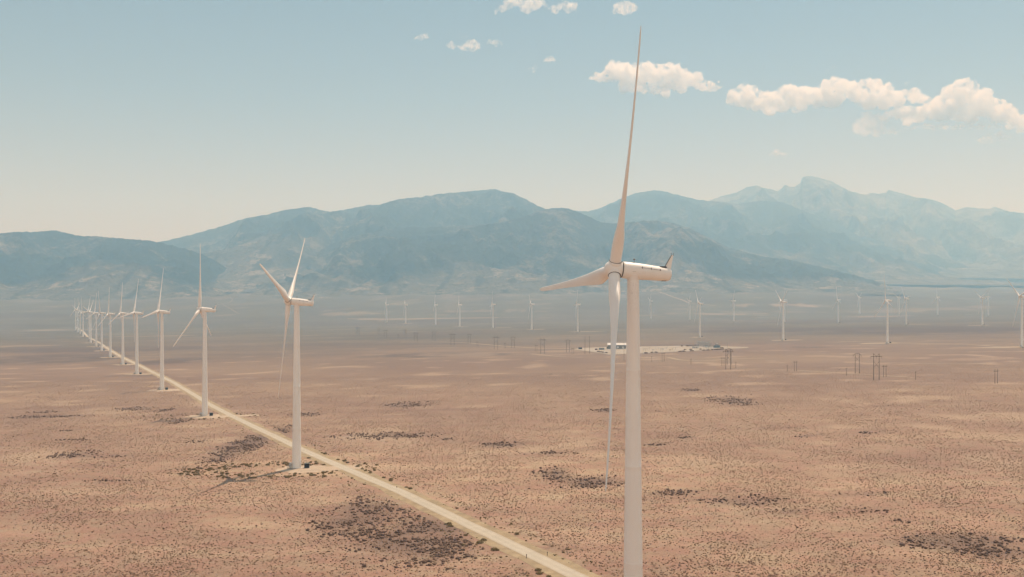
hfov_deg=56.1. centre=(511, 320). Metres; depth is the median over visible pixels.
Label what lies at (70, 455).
dark scrub
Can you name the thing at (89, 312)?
wind turbine
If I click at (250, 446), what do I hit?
dark scrub
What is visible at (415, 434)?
dark scrub
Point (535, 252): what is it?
mountain
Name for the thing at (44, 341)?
ground
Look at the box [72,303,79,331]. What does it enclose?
wind turbine
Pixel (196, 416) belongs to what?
gravel pad
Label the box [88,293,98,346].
wind turbine
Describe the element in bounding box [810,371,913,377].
dirt track
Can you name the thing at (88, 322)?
wind turbine
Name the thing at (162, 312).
wind turbine
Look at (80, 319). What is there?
wind turbine
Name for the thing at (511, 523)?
dry grass
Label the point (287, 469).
gravel pad
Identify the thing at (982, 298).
wind turbine
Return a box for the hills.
[0,230,239,300]
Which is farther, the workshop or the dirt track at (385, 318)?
the dirt track at (385, 318)
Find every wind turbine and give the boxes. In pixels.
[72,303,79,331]
[76,303,80,333]
[78,300,85,336]
[83,302,92,339]
[83,305,93,342]
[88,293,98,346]
[92,293,105,350]
[98,302,114,356]
[108,282,128,364]
[121,279,143,373]
[142,268,170,389]
[173,249,215,415]
[259,239,313,468]
[491,291,494,327]
[529,296,533,328]
[540,27,673,576]
[573,293,580,331]
[694,290,703,336]
[775,290,786,339]
[832,288,840,322]
[875,277,892,342]
[900,290,909,323]
[974,290,987,324]
[983,288,990,315]
[1007,279,1023,346]
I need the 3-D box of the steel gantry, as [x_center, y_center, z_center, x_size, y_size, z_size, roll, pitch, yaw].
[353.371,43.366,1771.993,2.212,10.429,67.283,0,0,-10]
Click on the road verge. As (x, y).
(536, 565)
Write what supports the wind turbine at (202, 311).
on the gravel pad at (196, 416)
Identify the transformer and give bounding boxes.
[304,463,309,467]
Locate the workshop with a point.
(621, 345)
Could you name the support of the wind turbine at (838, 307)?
on the ground at (44, 341)
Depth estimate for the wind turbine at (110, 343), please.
1763.66 m
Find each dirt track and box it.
[354,318,425,318]
[453,342,568,348]
[666,357,749,360]
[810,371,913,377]
[846,341,1000,346]
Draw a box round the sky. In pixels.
[0,0,1023,241]
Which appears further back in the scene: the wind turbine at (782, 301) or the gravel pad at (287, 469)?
the wind turbine at (782, 301)
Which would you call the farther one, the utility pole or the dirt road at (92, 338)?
the dirt road at (92, 338)
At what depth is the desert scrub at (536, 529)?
393.17 m
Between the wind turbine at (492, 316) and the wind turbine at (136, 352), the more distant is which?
the wind turbine at (492, 316)
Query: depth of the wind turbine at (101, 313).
2027.51 m
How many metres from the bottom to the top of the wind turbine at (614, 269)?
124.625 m
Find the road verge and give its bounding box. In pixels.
[104,347,600,576]
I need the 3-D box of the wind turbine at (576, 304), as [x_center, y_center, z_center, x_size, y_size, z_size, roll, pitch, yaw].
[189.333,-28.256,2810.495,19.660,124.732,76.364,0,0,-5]
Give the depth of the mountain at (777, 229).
11173.60 m
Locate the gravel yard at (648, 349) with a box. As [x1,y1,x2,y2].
[575,346,747,354]
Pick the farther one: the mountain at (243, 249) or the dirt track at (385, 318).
the mountain at (243, 249)
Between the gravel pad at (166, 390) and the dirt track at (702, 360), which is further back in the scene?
the dirt track at (702, 360)
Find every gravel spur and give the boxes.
[207,414,259,416]
[301,465,361,470]
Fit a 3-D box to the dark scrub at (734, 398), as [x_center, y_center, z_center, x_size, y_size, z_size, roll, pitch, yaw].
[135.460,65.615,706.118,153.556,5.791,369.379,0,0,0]
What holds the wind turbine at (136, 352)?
on the gravel pad at (139, 374)
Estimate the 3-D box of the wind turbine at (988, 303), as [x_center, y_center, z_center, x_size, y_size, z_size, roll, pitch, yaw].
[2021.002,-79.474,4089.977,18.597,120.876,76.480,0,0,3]
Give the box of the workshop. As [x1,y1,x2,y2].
[607,343,625,348]
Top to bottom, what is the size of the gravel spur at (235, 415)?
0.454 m
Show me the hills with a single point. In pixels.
(53, 265)
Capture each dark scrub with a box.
[8,410,130,481]
[11,406,204,442]
[185,424,292,468]
[288,401,578,454]
[303,494,485,569]
[529,465,624,489]
[590,388,876,445]
[652,488,916,523]
[884,532,1023,561]
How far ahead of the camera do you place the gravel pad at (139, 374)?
1243.52 m
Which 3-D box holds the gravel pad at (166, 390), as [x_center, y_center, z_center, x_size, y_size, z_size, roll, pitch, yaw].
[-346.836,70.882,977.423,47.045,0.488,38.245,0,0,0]
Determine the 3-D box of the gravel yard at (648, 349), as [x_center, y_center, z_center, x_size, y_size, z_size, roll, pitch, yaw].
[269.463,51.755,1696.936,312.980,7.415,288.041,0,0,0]
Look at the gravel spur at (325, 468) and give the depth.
457.81 m
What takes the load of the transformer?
on the gravel pad at (287, 469)
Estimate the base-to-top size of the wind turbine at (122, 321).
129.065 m
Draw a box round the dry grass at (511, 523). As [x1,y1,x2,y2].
[120,399,617,575]
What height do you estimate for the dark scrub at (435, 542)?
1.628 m
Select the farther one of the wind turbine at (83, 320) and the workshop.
the wind turbine at (83, 320)
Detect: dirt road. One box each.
[76,327,106,346]
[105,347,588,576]
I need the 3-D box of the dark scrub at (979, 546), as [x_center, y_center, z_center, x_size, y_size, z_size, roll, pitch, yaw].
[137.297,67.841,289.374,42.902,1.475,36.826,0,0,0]
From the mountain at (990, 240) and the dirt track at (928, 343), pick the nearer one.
the dirt track at (928, 343)
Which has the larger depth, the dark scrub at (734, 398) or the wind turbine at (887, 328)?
the wind turbine at (887, 328)
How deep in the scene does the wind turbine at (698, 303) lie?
2273.88 m
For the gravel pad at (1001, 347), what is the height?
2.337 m
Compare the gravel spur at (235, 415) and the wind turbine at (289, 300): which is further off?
the gravel spur at (235, 415)
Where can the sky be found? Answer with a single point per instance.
(152, 120)
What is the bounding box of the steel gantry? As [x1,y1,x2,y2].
[697,342,709,346]
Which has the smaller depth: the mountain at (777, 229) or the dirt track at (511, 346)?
the dirt track at (511, 346)
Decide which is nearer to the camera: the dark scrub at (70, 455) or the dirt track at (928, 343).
the dark scrub at (70, 455)
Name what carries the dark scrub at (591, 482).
on the ground at (44, 341)
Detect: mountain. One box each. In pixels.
[161,189,544,291]
[231,208,906,298]
[550,190,1023,285]
[710,176,1023,278]
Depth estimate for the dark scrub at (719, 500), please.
367.35 m
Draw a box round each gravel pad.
[125,373,153,374]
[149,389,179,391]
[186,414,226,418]
[275,465,329,473]
[980,346,1019,347]
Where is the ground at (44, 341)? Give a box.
[0,285,1023,576]
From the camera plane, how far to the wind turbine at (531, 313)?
3026.68 m
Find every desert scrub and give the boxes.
[0,363,1023,576]
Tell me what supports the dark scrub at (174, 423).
on the ground at (44, 341)
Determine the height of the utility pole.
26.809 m
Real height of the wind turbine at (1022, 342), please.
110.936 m
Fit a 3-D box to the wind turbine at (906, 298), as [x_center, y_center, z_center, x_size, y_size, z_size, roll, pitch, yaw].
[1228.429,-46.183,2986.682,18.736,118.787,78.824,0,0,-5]

